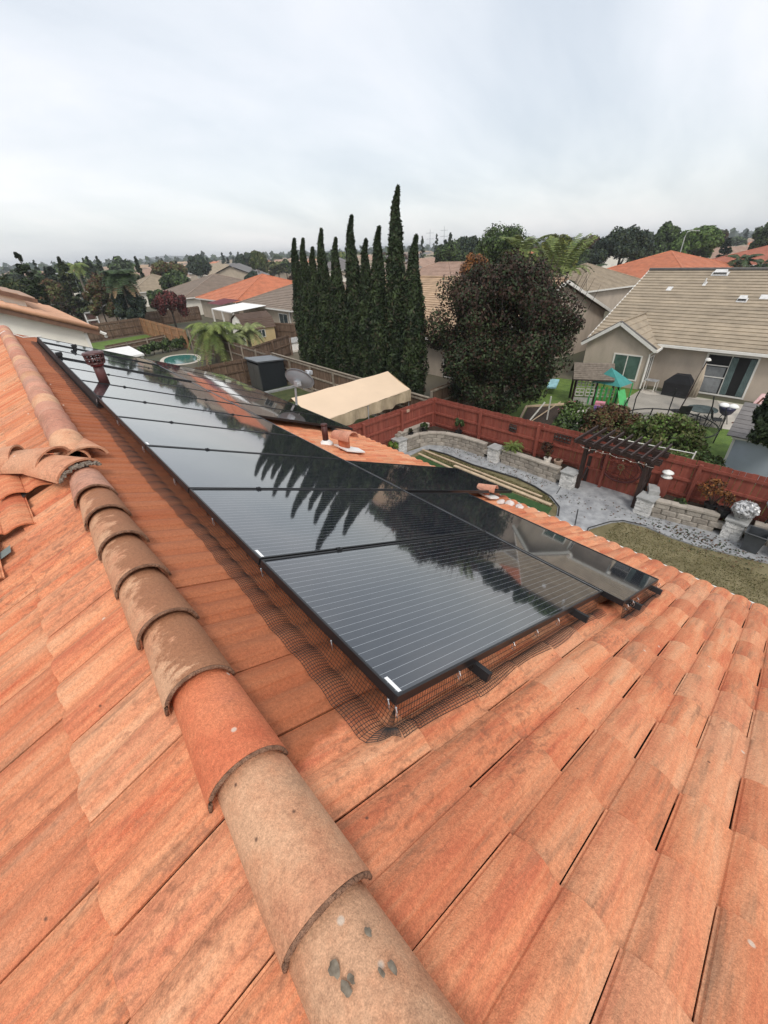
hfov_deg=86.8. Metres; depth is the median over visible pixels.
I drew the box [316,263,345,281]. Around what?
house
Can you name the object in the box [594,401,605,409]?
toy
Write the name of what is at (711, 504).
potted shrub
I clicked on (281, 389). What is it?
concrete kerb
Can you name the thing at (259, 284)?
house
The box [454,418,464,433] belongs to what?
potted plant
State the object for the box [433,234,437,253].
conifer tree
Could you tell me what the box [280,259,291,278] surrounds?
broadleaf tree
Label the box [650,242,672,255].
broadleaf tree
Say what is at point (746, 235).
conifer tree
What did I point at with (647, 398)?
patio
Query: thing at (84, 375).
solar panel
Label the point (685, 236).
street lamp
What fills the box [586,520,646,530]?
lawn edging
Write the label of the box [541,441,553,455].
shrub
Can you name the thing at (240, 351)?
wooden fence
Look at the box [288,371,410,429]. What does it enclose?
canopy tent
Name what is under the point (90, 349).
solar panel
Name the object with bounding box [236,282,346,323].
house
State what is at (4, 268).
woods
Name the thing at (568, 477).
stone pillar
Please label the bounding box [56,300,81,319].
broadleaf tree
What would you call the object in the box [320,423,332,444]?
vent pipe
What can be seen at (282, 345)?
wooden fence
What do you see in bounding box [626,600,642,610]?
mounting rail
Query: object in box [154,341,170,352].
shrub
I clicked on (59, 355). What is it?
bracket
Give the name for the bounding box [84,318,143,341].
wooden fence
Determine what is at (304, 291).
cypress tree
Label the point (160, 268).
broadleaf tree
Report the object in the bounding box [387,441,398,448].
shrub
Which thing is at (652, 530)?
garden path edge
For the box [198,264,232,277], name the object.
house
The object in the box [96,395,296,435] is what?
solar panel
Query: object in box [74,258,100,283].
broadleaf tree
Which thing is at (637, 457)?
pergola
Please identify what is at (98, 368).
chimney flue
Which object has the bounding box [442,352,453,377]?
patio door
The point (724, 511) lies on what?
potted shrub
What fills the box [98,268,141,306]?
palm tree
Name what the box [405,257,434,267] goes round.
house
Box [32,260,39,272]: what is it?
conifer tree
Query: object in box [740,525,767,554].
waste bin
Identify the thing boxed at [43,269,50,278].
conifer tree
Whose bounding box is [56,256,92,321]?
conifer tree
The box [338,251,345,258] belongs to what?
broadleaf tree
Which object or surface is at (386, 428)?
wooden fence
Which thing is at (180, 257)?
hills
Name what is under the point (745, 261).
palm tree
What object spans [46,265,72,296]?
conifer tree
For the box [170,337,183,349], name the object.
shrub
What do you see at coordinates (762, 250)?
house
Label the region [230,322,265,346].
palm tree
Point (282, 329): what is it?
wooden fence
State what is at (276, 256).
broadleaf tree
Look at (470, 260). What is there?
broadleaf tree
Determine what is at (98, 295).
broadleaf tree
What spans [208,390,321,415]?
solar panel
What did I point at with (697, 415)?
net enclosure
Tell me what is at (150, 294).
broadleaf tree
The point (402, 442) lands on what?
stone pillar
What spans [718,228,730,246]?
broadleaf tree
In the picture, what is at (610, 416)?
shrub
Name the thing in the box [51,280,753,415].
ground
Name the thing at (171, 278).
broadleaf tree
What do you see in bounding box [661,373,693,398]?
covered grill
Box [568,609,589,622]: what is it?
mounting rail
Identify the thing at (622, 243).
broadleaf tree
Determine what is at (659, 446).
hose
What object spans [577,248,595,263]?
broadleaf tree
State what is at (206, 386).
solar panel
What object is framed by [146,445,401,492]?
solar panel
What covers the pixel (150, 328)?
wooden fence
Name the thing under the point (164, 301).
broadleaf tree
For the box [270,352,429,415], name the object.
wooden fence
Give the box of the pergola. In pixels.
[574,425,672,507]
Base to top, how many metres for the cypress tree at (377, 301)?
8.499 m
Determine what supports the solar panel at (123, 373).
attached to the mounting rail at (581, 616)
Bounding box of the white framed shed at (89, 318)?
[83,305,119,327]
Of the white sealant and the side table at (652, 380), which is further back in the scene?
the side table at (652, 380)
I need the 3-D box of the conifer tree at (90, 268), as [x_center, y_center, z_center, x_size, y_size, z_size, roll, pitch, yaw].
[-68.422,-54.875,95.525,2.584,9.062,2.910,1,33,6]
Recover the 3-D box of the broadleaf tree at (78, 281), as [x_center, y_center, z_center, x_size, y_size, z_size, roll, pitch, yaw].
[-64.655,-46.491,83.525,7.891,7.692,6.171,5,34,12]
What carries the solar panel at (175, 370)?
attached to the rail
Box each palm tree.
[67,263,89,291]
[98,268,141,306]
[183,321,239,365]
[211,333,249,361]
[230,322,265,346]
[497,234,552,262]
[533,233,599,285]
[535,235,578,265]
[725,254,763,266]
[753,259,767,266]
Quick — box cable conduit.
[44,342,191,381]
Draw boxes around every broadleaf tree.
[0,273,25,290]
[5,269,19,283]
[24,269,50,304]
[38,278,68,305]
[52,264,87,294]
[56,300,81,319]
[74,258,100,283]
[82,282,114,321]
[88,271,120,319]
[106,256,135,272]
[109,289,146,319]
[130,273,140,280]
[146,289,162,309]
[150,260,187,275]
[150,290,189,327]
[158,268,190,289]
[185,254,211,276]
[234,252,250,266]
[244,270,257,279]
[248,253,268,272]
[250,250,265,272]
[267,261,287,277]
[272,253,282,260]
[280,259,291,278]
[326,252,331,261]
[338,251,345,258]
[420,245,600,414]
[434,239,469,262]
[458,235,481,254]
[459,252,489,275]
[473,221,533,267]
[547,233,567,238]
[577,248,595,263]
[580,235,600,248]
[590,224,654,264]
[647,220,681,248]
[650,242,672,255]
[670,225,724,257]
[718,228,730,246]
[731,236,747,246]
[747,222,767,249]
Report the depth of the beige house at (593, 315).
30.97 m
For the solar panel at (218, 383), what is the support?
attached to the rail
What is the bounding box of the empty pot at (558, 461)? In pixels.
[554,458,562,465]
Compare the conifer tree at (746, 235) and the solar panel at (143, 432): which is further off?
the conifer tree at (746, 235)
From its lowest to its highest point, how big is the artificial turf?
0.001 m
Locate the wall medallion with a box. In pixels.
[600,453,642,482]
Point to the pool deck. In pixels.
(162, 359)
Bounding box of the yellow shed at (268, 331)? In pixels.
[231,310,275,345]
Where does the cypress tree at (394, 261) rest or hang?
on the ground at (433, 381)
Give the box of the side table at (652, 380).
[642,378,659,392]
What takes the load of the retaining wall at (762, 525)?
on the lawn at (601, 531)
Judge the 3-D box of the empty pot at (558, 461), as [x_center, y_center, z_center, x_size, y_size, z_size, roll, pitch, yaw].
[6.447,-1.853,15.056,0.324,0.299,0.324,-27,40,-33]
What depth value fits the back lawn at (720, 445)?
22.49 m
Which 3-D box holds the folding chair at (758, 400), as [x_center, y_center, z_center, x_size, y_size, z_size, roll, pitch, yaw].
[17.165,-4.681,18.725,1.182,1.309,1.241,-27,40,-33]
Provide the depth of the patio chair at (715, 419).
18.52 m
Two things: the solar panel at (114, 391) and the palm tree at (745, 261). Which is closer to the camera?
the solar panel at (114, 391)
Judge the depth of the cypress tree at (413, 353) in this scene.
19.32 m
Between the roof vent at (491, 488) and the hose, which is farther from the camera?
the hose
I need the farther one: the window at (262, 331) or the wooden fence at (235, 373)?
the window at (262, 331)
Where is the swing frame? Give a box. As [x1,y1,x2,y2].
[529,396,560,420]
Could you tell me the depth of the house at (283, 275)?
146.23 m
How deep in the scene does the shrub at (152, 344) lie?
38.12 m
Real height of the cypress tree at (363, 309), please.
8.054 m
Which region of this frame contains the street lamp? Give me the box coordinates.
[680,230,699,251]
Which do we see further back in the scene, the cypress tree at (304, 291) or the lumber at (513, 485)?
the cypress tree at (304, 291)
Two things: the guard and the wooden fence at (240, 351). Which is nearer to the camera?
the guard
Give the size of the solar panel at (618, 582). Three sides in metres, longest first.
2.085 x 1.006 x 0.039 m
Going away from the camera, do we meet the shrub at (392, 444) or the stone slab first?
the stone slab
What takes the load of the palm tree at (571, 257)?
on the ground at (433, 381)
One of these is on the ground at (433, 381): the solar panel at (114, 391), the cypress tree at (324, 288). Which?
the cypress tree at (324, 288)
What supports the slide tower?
on the back lawn at (720, 445)
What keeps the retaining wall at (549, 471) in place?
on the garden path
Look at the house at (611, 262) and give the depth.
99.66 m
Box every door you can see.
[247,362,256,387]
[253,364,262,389]
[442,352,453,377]
[698,352,760,399]
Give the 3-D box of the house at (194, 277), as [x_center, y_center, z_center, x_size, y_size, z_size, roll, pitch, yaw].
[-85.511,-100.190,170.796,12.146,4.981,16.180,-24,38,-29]
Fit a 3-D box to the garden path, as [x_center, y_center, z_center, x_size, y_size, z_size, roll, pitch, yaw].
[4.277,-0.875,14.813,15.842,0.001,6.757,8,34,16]
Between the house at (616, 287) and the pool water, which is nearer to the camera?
the pool water
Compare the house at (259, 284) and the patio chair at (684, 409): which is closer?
the patio chair at (684, 409)
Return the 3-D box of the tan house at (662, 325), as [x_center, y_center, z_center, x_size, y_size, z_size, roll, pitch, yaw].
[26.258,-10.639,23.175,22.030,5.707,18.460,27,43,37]
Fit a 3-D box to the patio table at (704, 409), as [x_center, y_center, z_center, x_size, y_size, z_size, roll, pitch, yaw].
[15.126,-4.650,19.442,1.240,0.594,1.240,-27,40,-33]
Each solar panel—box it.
[38,337,154,363]
[43,342,170,371]
[50,349,186,379]
[59,358,209,391]
[69,368,233,403]
[81,380,260,417]
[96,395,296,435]
[117,416,341,458]
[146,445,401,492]
[147,359,234,379]
[160,365,253,387]
[173,372,273,395]
[189,488,482,564]
[192,381,294,404]
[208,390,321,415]
[230,401,352,430]
[260,531,602,705]
[346,460,511,492]
[411,493,658,605]
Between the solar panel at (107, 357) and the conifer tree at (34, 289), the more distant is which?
the conifer tree at (34, 289)
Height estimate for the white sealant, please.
0.130 m
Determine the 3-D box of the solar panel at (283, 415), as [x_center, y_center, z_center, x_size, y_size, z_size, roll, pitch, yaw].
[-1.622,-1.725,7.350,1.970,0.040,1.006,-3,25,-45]
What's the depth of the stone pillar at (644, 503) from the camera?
12.83 m
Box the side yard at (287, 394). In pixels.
[254,384,377,425]
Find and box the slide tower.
[587,368,633,405]
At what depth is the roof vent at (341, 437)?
5.99 m
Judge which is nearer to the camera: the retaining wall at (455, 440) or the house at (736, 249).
the retaining wall at (455, 440)
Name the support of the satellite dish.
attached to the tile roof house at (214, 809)
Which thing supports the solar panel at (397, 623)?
on the mounting rail at (581, 616)
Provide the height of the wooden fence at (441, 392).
1.723 m
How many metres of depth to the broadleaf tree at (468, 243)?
74.67 m
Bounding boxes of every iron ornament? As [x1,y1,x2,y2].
[509,424,516,432]
[554,433,571,443]
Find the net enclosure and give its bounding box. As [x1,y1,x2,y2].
[624,388,726,442]
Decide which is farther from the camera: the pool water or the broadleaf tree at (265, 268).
the broadleaf tree at (265, 268)
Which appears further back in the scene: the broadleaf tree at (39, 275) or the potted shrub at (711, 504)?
the broadleaf tree at (39, 275)
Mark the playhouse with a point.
(588, 372)
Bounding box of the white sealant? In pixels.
[497,499,523,508]
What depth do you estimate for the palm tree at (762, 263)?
59.44 m
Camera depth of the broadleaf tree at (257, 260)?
105.94 m
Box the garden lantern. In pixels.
[657,470,673,497]
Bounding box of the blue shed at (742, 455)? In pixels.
[723,402,767,483]
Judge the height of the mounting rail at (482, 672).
0.050 m
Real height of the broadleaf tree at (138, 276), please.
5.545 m
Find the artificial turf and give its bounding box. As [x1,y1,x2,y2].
[415,454,551,514]
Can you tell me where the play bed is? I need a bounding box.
[523,406,561,425]
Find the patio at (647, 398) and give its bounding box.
[618,388,742,429]
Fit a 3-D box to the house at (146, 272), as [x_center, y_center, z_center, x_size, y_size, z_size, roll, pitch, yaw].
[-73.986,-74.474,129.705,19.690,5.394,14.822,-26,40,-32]
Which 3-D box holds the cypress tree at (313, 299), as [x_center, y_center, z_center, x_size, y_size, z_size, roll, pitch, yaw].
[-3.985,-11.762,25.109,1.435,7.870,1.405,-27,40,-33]
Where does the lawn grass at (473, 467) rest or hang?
on the lawn at (601, 531)
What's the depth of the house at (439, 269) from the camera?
55.15 m
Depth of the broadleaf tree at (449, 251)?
62.23 m
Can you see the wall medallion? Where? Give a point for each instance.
(611, 478)
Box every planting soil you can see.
[427,426,576,469]
[660,494,764,524]
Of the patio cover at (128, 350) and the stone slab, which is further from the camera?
the patio cover at (128, 350)
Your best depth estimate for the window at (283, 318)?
44.94 m
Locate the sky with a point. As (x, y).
(129, 129)
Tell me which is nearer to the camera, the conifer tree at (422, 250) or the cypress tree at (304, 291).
the cypress tree at (304, 291)
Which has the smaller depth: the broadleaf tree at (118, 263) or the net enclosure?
the net enclosure
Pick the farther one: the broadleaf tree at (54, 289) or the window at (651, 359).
the broadleaf tree at (54, 289)
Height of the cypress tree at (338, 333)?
8.226 m
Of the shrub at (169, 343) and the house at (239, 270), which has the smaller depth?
the shrub at (169, 343)
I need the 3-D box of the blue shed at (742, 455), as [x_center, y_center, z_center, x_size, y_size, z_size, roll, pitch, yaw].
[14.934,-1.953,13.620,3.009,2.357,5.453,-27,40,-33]
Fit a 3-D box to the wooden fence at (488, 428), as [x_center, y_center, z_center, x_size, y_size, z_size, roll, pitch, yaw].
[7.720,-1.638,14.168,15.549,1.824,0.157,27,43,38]
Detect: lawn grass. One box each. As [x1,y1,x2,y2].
[425,450,554,506]
[604,522,767,606]
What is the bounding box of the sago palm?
[501,440,523,453]
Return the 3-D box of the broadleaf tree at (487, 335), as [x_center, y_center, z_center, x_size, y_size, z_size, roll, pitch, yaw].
[5.638,-8.370,19.396,7.087,7.616,7.486,-27,40,-33]
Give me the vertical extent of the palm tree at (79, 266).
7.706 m
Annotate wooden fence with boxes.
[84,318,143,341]
[104,334,165,348]
[139,318,190,349]
[144,306,201,324]
[187,330,269,360]
[194,353,272,385]
[252,335,292,356]
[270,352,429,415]
[272,322,296,337]
[348,398,436,445]
[430,376,509,405]
[431,397,767,525]
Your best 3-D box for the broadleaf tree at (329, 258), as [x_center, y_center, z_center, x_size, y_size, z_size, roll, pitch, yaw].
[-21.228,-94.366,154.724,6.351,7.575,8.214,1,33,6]
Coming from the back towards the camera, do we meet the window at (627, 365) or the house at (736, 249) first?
the house at (736, 249)
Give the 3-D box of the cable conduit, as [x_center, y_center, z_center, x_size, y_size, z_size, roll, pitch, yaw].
[-5.328,-3.000,8.132,1.961,0.827,2.154,-27,40,-33]
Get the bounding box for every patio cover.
[105,346,143,357]
[211,303,265,333]
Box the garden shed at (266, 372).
[244,355,286,390]
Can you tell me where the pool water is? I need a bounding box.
[164,355,195,363]
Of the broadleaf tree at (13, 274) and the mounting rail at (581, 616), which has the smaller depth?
the mounting rail at (581, 616)
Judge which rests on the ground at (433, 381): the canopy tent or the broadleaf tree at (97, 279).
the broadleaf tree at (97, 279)
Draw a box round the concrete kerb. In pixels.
[265,385,295,392]
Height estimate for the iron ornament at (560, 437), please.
0.285 m
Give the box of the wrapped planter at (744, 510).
[731,500,760,521]
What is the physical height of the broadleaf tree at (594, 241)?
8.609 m
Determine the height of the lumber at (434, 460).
0.040 m
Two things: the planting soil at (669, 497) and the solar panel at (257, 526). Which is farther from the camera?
the planting soil at (669, 497)
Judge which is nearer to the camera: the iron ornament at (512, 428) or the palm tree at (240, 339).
the iron ornament at (512, 428)
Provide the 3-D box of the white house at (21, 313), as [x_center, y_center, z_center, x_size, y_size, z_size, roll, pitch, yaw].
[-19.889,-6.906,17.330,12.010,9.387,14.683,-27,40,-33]
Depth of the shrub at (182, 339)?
40.07 m
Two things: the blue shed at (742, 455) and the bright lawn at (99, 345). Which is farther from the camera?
the bright lawn at (99, 345)
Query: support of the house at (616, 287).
on the ground at (433, 381)
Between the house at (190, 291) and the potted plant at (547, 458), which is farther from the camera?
the house at (190, 291)
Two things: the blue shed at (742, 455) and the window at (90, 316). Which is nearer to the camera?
the blue shed at (742, 455)
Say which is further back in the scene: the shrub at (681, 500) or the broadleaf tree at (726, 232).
the broadleaf tree at (726, 232)
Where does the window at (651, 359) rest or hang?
in the tan house at (662, 325)
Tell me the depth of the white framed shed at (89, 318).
55.92 m
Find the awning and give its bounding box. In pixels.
[209,298,238,304]
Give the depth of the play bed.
21.07 m
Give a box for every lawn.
[91,335,150,349]
[407,447,767,606]
[476,378,766,520]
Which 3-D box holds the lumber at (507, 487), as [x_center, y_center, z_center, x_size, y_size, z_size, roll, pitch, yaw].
[4.247,-1.062,15.105,0.130,0.040,4.250,-27,40,-33]
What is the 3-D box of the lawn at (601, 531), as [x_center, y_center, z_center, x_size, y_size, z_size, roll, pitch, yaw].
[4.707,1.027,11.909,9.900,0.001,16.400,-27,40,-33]
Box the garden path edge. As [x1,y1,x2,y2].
[409,449,767,563]
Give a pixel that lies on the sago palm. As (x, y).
(514, 447)
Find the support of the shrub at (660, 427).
on the back lawn at (720, 445)
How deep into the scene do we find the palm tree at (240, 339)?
34.12 m
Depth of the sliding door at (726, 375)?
21.71 m
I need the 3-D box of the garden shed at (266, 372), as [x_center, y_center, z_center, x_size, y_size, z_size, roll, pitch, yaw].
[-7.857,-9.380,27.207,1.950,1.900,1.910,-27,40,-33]
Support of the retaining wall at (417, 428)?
on the lawn at (601, 531)
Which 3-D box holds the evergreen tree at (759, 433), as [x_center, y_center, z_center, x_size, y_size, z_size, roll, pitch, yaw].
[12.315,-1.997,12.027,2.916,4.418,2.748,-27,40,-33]
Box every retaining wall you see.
[395,422,429,437]
[404,431,487,456]
[499,448,561,482]
[651,498,724,530]
[743,520,767,546]
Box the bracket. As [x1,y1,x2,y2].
[55,352,62,358]
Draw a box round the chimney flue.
[81,350,109,383]
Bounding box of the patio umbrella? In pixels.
[671,358,710,413]
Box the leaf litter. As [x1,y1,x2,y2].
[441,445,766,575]
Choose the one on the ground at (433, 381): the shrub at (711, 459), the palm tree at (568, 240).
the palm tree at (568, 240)
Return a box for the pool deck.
[160,354,200,364]
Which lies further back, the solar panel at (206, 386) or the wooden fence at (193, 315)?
the wooden fence at (193, 315)
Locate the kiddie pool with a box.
[547,379,559,388]
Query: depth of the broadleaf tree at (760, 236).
73.47 m
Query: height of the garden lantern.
1.360 m
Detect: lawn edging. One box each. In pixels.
[429,449,559,515]
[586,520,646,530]
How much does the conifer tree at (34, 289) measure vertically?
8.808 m
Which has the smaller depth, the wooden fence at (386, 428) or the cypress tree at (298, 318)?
the wooden fence at (386, 428)
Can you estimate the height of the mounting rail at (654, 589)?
0.050 m
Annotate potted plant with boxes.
[420,422,427,431]
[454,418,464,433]
[544,452,551,461]
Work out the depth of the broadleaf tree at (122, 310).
49.02 m
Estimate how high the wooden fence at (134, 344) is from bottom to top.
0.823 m
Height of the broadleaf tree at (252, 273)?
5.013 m
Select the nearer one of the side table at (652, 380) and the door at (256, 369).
the side table at (652, 380)
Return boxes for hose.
[609,436,693,453]
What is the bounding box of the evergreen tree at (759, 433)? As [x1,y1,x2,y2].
[745,392,767,447]
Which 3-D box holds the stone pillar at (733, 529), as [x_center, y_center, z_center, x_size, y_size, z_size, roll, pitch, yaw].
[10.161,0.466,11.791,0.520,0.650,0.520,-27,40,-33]
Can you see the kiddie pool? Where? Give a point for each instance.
(553, 383)
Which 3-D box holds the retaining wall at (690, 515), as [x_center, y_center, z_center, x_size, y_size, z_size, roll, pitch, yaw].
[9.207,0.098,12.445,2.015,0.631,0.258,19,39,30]
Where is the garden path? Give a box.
[404,445,767,562]
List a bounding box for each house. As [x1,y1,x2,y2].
[0,287,107,347]
[0,325,767,1023]
[121,274,161,306]
[136,269,190,277]
[163,273,243,314]
[188,272,197,280]
[195,274,291,321]
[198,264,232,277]
[215,263,268,278]
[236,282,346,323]
[268,261,300,278]
[289,337,298,349]
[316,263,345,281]
[327,257,359,274]
[345,275,611,378]
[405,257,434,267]
[419,261,497,275]
[555,263,640,309]
[577,246,626,267]
[581,267,767,401]
[607,250,744,277]
[699,246,748,258]
[713,245,767,266]
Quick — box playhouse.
[568,362,619,405]
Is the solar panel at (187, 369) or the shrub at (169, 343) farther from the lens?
the shrub at (169, 343)
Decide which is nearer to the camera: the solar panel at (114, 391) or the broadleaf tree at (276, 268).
the solar panel at (114, 391)
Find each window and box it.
[87,314,94,318]
[259,329,265,337]
[278,313,288,322]
[612,353,642,380]
[643,354,654,381]
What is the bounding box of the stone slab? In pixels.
[647,483,659,495]
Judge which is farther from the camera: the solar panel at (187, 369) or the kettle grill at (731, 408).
the kettle grill at (731, 408)
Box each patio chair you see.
[674,406,692,418]
[706,409,722,429]
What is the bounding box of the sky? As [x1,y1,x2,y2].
[0,0,767,266]
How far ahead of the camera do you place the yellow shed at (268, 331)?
40.08 m
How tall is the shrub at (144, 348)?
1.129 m
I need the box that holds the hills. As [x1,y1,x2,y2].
[142,241,542,261]
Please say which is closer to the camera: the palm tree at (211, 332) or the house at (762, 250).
the palm tree at (211, 332)
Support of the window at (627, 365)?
in the tan house at (662, 325)
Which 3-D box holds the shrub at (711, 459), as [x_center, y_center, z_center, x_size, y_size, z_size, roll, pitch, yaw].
[10.665,-1.390,13.900,2.102,1.460,2.306,-27,40,-33]
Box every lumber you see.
[418,453,451,467]
[422,449,541,496]
[453,465,551,505]
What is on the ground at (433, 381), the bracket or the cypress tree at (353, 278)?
the cypress tree at (353, 278)
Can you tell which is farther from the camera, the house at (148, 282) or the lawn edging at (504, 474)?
the house at (148, 282)
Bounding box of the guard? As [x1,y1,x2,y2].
[31,337,660,742]
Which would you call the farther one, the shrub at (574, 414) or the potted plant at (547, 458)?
the shrub at (574, 414)
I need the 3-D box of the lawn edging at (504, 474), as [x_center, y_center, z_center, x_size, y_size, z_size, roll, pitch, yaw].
[4.223,-1.466,15.724,1.021,0.048,6.655,-21,37,-26]
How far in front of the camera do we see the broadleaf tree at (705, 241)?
75.34 m
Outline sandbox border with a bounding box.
[520,403,563,417]
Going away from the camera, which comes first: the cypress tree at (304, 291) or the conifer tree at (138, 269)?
the cypress tree at (304, 291)
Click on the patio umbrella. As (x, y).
(695, 388)
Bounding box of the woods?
[0,227,760,273]
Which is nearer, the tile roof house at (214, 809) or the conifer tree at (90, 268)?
the tile roof house at (214, 809)
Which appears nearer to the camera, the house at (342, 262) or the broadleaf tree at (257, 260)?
the broadleaf tree at (257, 260)
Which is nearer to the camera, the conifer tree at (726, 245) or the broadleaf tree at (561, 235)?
the conifer tree at (726, 245)
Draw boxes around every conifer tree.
[13,251,59,309]
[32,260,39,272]
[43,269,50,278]
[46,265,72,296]
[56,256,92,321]
[85,256,101,285]
[95,256,108,289]
[134,256,144,278]
[221,252,225,263]
[420,236,424,257]
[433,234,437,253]
[715,238,732,257]
[743,230,748,242]
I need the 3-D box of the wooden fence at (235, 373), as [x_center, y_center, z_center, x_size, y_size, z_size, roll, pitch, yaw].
[-11.101,-8.522,26.204,9.095,1.824,0.157,-27,40,-33]
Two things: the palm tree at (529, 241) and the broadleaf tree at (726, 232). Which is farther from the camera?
the broadleaf tree at (726, 232)
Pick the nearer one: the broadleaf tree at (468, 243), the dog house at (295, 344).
the dog house at (295, 344)
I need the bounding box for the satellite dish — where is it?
[285,369,313,404]
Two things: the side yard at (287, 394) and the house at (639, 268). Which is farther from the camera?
the house at (639, 268)
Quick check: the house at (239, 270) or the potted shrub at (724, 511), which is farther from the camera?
the house at (239, 270)
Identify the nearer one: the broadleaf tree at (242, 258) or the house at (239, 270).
the house at (239, 270)
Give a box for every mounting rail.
[468,661,491,682]
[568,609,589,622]
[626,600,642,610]
[649,586,662,594]
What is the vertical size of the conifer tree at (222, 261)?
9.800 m
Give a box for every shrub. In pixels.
[136,344,151,355]
[147,340,160,354]
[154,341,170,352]
[161,337,177,350]
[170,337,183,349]
[179,335,190,345]
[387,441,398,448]
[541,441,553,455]
[542,417,582,442]
[558,399,580,422]
[562,401,595,427]
[578,402,642,438]
[625,412,711,468]
[664,448,733,490]
[674,498,686,504]
[697,478,731,509]
[717,495,735,516]
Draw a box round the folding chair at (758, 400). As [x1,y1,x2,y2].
[731,394,765,422]
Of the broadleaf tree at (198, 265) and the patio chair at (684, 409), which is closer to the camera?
the patio chair at (684, 409)
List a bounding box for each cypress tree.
[290,237,309,361]
[299,237,316,364]
[307,246,325,366]
[316,227,336,369]
[330,237,351,374]
[343,213,362,377]
[357,238,374,377]
[366,225,389,375]
[382,184,405,383]
[398,233,429,394]
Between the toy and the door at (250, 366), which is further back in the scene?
the door at (250, 366)
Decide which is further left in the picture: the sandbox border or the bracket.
the bracket
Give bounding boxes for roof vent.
[330,430,364,452]
[477,483,498,498]
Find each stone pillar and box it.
[391,436,407,452]
[487,443,503,462]
[558,466,578,489]
[633,491,660,517]
[719,512,751,541]
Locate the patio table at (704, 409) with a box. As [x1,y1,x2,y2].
[689,405,718,423]
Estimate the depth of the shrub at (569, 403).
19.58 m
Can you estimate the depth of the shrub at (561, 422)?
17.06 m
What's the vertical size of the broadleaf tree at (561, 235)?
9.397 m
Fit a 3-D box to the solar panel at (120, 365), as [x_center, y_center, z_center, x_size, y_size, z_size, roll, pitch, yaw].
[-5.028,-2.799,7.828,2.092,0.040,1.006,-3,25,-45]
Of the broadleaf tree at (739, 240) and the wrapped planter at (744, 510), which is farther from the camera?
the broadleaf tree at (739, 240)
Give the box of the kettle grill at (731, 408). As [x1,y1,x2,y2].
[715,403,738,423]
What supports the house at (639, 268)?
on the ground at (433, 381)
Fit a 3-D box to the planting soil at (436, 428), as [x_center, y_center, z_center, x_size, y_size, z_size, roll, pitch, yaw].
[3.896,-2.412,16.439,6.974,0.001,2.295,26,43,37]
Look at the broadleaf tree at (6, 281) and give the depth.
46.84 m
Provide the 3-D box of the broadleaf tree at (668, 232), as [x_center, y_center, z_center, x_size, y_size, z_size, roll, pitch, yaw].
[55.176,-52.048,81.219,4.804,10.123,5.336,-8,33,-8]
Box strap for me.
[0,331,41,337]
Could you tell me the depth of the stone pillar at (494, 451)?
16.44 m
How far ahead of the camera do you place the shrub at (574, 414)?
17.97 m
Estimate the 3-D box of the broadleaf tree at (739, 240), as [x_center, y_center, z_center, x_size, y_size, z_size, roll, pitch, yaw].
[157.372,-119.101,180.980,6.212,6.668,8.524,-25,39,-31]
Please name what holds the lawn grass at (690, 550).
on the lawn at (601, 531)
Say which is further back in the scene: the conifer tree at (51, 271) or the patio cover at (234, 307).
the conifer tree at (51, 271)
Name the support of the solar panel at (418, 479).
attached to the rail
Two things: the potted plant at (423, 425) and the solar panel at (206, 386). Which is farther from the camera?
the potted plant at (423, 425)

